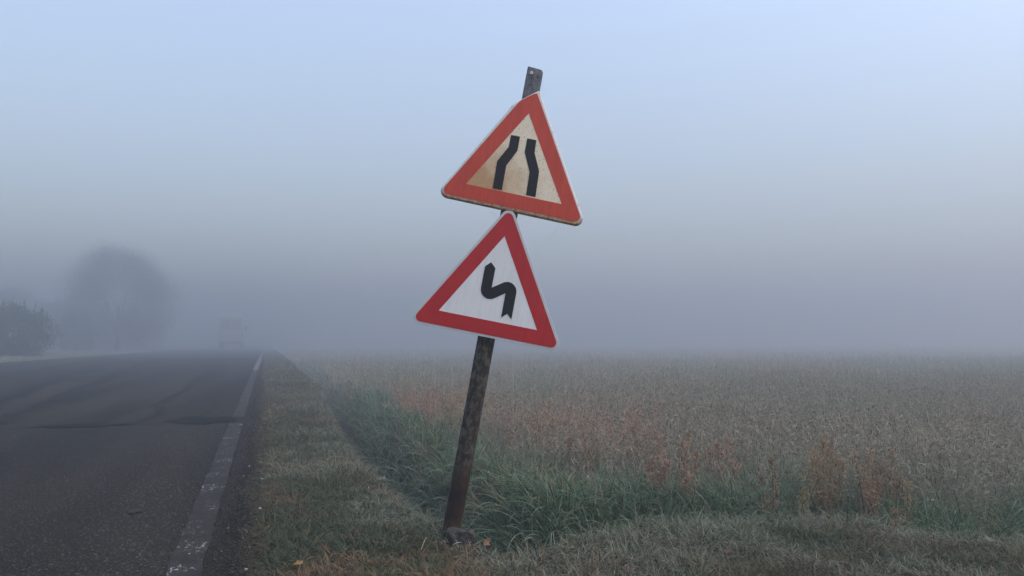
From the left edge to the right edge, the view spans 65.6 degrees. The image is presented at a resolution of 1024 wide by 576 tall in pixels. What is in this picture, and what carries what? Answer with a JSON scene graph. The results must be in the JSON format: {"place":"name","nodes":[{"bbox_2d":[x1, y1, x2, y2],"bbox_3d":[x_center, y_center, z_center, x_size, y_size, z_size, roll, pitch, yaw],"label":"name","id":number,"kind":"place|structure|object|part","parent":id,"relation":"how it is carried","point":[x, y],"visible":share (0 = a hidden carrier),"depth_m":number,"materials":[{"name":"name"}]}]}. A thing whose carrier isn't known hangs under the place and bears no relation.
{"place":"outdoors","nodes":[
{"label":"outdoors","id":0,"kind":"place"},
{"bbox_2d":[0,348,186,362],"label":"verge grass","id":1,"kind":"structure","parent":0,"point":[56,354],"depth_m":45.58,"materials":[{"name":"plant"}]},
{"bbox_2d":[0,339,266,575],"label":"road","id":2,"kind":"structure","parent":0,"point":[70,497],"depth_m":5.25,"materials":[{"name":"grey asphalt"}]},
{"bbox_2d":[0,356,121,376],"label":"road crack","id":3,"kind":"object","parent":2,"relation":"on","point":[34,370],"visible":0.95,"depth_m":22.07,"materials":[{"name":"black asphalt"}]},
{"bbox_2d":[0,356,149,409],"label":"road crack","id":4,"kind":"object","parent":2,"relation":"on","point":[10,396],"visible":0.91,"depth_m":13.68,"materials":[{"name":"black asphalt"}]},
{"bbox_2d":[42,423,127,427],"bbox_3d":[-3.952,1.257,7.282,0.826,0.001,0.332,1,-4,-17],"label":"wet patch","id":5,"kind":"object","parent":2,"relation":"on","point":[78,425],"visible":1,"depth_m":7.26,"materials":[{"name":"liquid"}]},
{"bbox_2d":[0,357,178,423],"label":"road crack","id":6,"kind":"object","parent":2,"relation":"on","point":[14,416],"visible":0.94,"depth_m":10.33,"materials":[{"name":"black asphalt"}]},
{"bbox_2d":[128,508,142,512],"bbox_3d":[-1.757,1.039,3.711,0.066,0.001,0.101,1,-4,-17],"label":"road spot","id":7,"kind":"object","parent":2,"relation":"on","point":[134,510],"visible":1,"depth_m":3.71,"materials":[{"name":"grey asphalt"}]},
{"bbox_2d":[138,374,205,421],"bbox_3d":[-5.195,1.596,12.636,0.286,0.027,10.652,1,-4,-18],"label":"road crack","id":8,"kind":"object","parent":2,"relation":"on","point":[159,411],"visible":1,"depth_m":9.84,"materials":[{"name":"black asphalt"}]},
{"bbox_2d":[163,416,236,423],"bbox_3d":[-3.010,1.285,7.745,0.652,0.001,0.729,0,-3,0],"label":"wet patch","id":9,"kind":"object","parent":2,"relation":"on","point":[195,420],"visible":1,"depth_m":7.78,"materials":[{"name":"liquid"}]},
{"bbox_2d":[166,423,242,575],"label":"road marking","id":10,"kind":"object","parent":2,"relation":"on","point":[187,555],"visible":1,"depth_m":3.60,"materials":[{"name":"paint"}]},
{"bbox_2d":[219,314,246,349],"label":"truck","id":11,"kind":"object","parent":2,"relation":"on","point":[231,328],"visible":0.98,"depth_m":87.73,"materials":[{"name":"paint"}]},
{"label":"rear window","id":12,"kind":"part","parent":11,"relation":"part of","materials":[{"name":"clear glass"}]},
{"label":"rear window","id":13,"kind":"part","parent":11,"relation":"part of","materials":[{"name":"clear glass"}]},
{"bbox_2d":[233,371,256,416],"bbox_3d":[-4.545,1.670,13.802,0.128,0.033,12.000,1,-4,-17],"label":"road marking","id":14,"kind":"object","parent":2,"relation":"on","point":[241,408],"visible":1,"depth_m":10.48,"materials":[{"name":"paint"}]},
{"bbox_2d":[253,343,265,369],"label":"road marking","id":15,"kind":"object","parent":2,"relation":"on","point":[257,364],"visible":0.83,"depth_m":28.16,"materials":[{"name":"white paint"}]},
{"bbox_2d":[0,0,1023,339],"label":"sky","id":16,"kind":"structure","parent":0,"point":[736,169],"materials":[{"name":"blue"}]},
{"bbox_2d":[3,339,1023,575],"bbox_3d":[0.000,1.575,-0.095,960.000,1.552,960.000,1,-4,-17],"label":"ground","id":17,"kind":"structure","parent":0,"point":[272,346],"depth_m":24.83,"materials":[{"name":"green plant"}]},
{"bbox_2d":[0,283,47,337],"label":"faint tree","id":18,"kind":"object","parent":17,"relation":"on","point":[6,295],"visible":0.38,"depth_m":81.72,"materials":[{"name":"grey plant"}]},
{"bbox_2d":[0,297,63,356],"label":"roadside bush","id":19,"kind":"object","parent":17,"relation":"on","point":[27,323],"visible":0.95,"depth_m":36.69,"materials":[{"name":"green plant"}]},
{"bbox_2d":[31,298,83,350],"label":"faint tree","id":20,"kind":"object","parent":17,"relation":"on","point":[52,309],"visible":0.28,"depth_m":77.00,"materials":[{"name":"grey plant"}]},
{"bbox_2d":[42,238,194,350],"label":"round tree","id":21,"kind":"object","parent":17,"relation":"on","point":[90,282],"visible":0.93,"depth_m":68.67,"materials":[{"name":"grey plant"}]},
{"bbox_2d":[203,379,278,575],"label":"gravel","id":22,"kind":"structure","parent":17,"relation":"on","point":[237,568],"depth_m":3.87,"materials":[{"name":"grey gravel"}]},
{"bbox_2d":[392,380,420,415],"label":"dry plant","id":23,"kind":"object","parent":17,"relation":"on","point":[403,395],"visible":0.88,"depth_m":8.95,"materials":[{"name":"brown plant"}]},
{"bbox_2d":[419,386,444,427],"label":"dry plant","id":24,"kind":"object","parent":17,"relation":"on","point":[428,397],"visible":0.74,"depth_m":8.11,"materials":[{"name":"brown plant"}]},
{"bbox_2d":[440,392,459,431],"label":"dry plant","id":25,"kind":"object","parent":17,"relation":"on","point":[457,399],"visible":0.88,"depth_m":7.16,"materials":[{"name":"brown plant"}]},
{"bbox_2d":[444,526,476,544],"bbox_3d":[-0.213,1.023,3.260,0.140,0.083,0.096,0,-3,-3],"label":"concrete lump","id":26,"kind":"object","parent":17,"relation":"on","point":[452,534],"visible":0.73,"depth_m":3.22,"materials":[{"name":"grey concrete"}]},
{"bbox_2d":[483,539,489,545],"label":"fallen leaf","id":27,"kind":"object","parent":17,"relation":"on","point":[486,542],"visible":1,"depth_m":3.14,"materials":[{"name":"brown plant"}]},
{"bbox_2d":[413,66,582,536],"bbox_3d":[-0.057,0.204,3.376,0.718,2.340,0.113,0,-3,0],"label":"road sign","id":28,"kind":"object","parent":17,"relation":"on","point":[487,291],"visible":0.98,"depth_m":3.36,"materials":[{"name":"red metal"}]},
{"bbox_2d":[499,407,525,447],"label":"dry plant","id":29,"kind":"object","parent":17,"relation":"on","point":[521,418],"visible":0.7,"depth_m":6.32,"materials":[{"name":"brown plant"}]},
{"bbox_2d":[527,401,557,458],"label":"dry plant","id":30,"kind":"object","parent":17,"relation":"on","point":[552,429],"visible":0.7,"depth_m":5.95,"materials":[{"name":"brown plant"}]},
{"bbox_2d":[562,420,595,473],"bbox_3d":[0.429,1.056,5.145,0.242,0.437,0.128,0,-3,8],"label":"dry plant","id":31,"kind":"object","parent":17,"relation":"on","point":[571,440],"visible":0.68,"depth_m":5.14,"materials":[{"name":"brown plant"}]},
{"bbox_2d":[589,410,615,470],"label":"dry plant","id":32,"kind":"object","parent":17,"relation":"on","point":[592,427],"visible":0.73,"depth_m":5.34,"materials":[{"name":"brown plant"}]},
{"bbox_2d":[242,351,1023,575],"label":"mown grass","id":33,"kind":"structure","parent":17,"relation":"on","point":[643,548],"depth_m":3.16,"materials":[{"name":"green plant"}]},
{"bbox_2d":[293,560,302,566],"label":"fallen leaf","id":34,"kind":"object","parent":33,"relation":"on","point":[298,562],"visible":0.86,"depth_m":2.84,"materials":[{"name":"plant"}]},
{"bbox_2d":[984,534,994,541],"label":"fallen leaf","id":35,"kind":"object","parent":33,"relation":"on","point":[989,539],"visible":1,"depth_m":3.20,"materials":[{"name":"grey plant"}]},
{"bbox_2d":[617,400,658,471],"bbox_3d":[0.882,1.040,5.532,0.342,0.512,0.210,1,-4,-17],"label":"dry plant","id":36,"kind":"object","parent":17,"relation":"on","point":[635,429],"visible":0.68,"depth_m":5.55,"materials":[{"name":"brown plant"}]},
{"bbox_2d":[279,345,1023,533],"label":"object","id":37,"kind":"object","parent":17,"relation":"on","point":[966,421],"visible":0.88,"depth_m":7.64,"materials":[{"name":"beige plant"}]},
{"bbox_2d":[641,433,673,492],"bbox_3d":[0.823,1.025,4.544,0.206,0.417,0.155,3,-4,-39],"label":"dry plant","id":38,"kind":"object","parent":17,"relation":"on","point":[655,469],"visible":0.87,"depth_m":4.55,"materials":[{"name":"brown plant"}]},
{"bbox_2d":[295,356,1023,560],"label":"ditch grass","id":39,"kind":"structure","parent":17,"relation":"on","point":[533,496],"depth_m":4.47,"materials":[{"name":"green plant"}]},
{"bbox_2d":[675,429,700,505],"bbox_3d":[0.955,0.996,4.302,0.130,0.468,0.161,-2,-4,36],"label":"dry plant","id":40,"kind":"object","parent":17,"relation":"on","point":[683,444],"visible":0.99,"depth_m":4.30,"materials":[{"name":"brown plant"}]},
{"bbox_2d":[701,434,742,490],"bbox_3d":[1.235,1.050,4.660,0.225,0.389,0.204,-3,-4,37],"label":"dry plant","id":41,"kind":"object","parent":17,"relation":"on","point":[729,439],"visible":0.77,"depth_m":4.65,"materials":[{"name":"brown plant"}]},
{"bbox_2d":[757,456,779,517],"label":"dry plant","id":42,"kind":"object","parent":17,"relation":"on","point":[773,480],"visible":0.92,"depth_m":4.04,"materials":[{"name":"brown plant"}]},
{"bbox_2d":[795,453,815,517],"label":"dry plant","id":43,"kind":"object","parent":17,"relation":"on","point":[802,494],"visible":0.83,"depth_m":4.04,"materials":[{"name":"brown plant"}]},
{"bbox_2d":[805,435,849,510],"bbox_3d":[1.617,0.982,4.094,0.269,0.458,0.183,2,-4,-32],"label":"dry plant","id":44,"kind":"object","parent":17,"relation":"on","point":[818,460],"visible":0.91,"depth_m":4.10,"materials":[{"name":"brown plant"}]},
{"bbox_2d":[847,447,884,521],"bbox_3d":[1.794,1.012,4.008,0.201,0.413,0.175,3,-4,-37],"label":"dry plant","id":45,"kind":"object","parent":17,"relation":"on","point":[868,487],"visible":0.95,"depth_m":4.01,"materials":[{"name":"brown plant"}]},
{"bbox_2d":[870,445,912,511],"bbox_3d":[1.970,1.010,4.145,0.218,0.400,0.166,1,-4,-17],"label":"dry plant","id":46,"kind":"object","parent":17,"relation":"on","point":[882,471],"visible":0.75,"depth_m":4.13,"materials":[{"name":"brown plant"}]},
{"bbox_2d":[888,479,918,529],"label":"dry plant","id":47,"kind":"object","parent":17,"relation":"on","point":[895,516],"visible":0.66,"depth_m":3.78,"materials":[{"name":"brown plant"}]}
]}

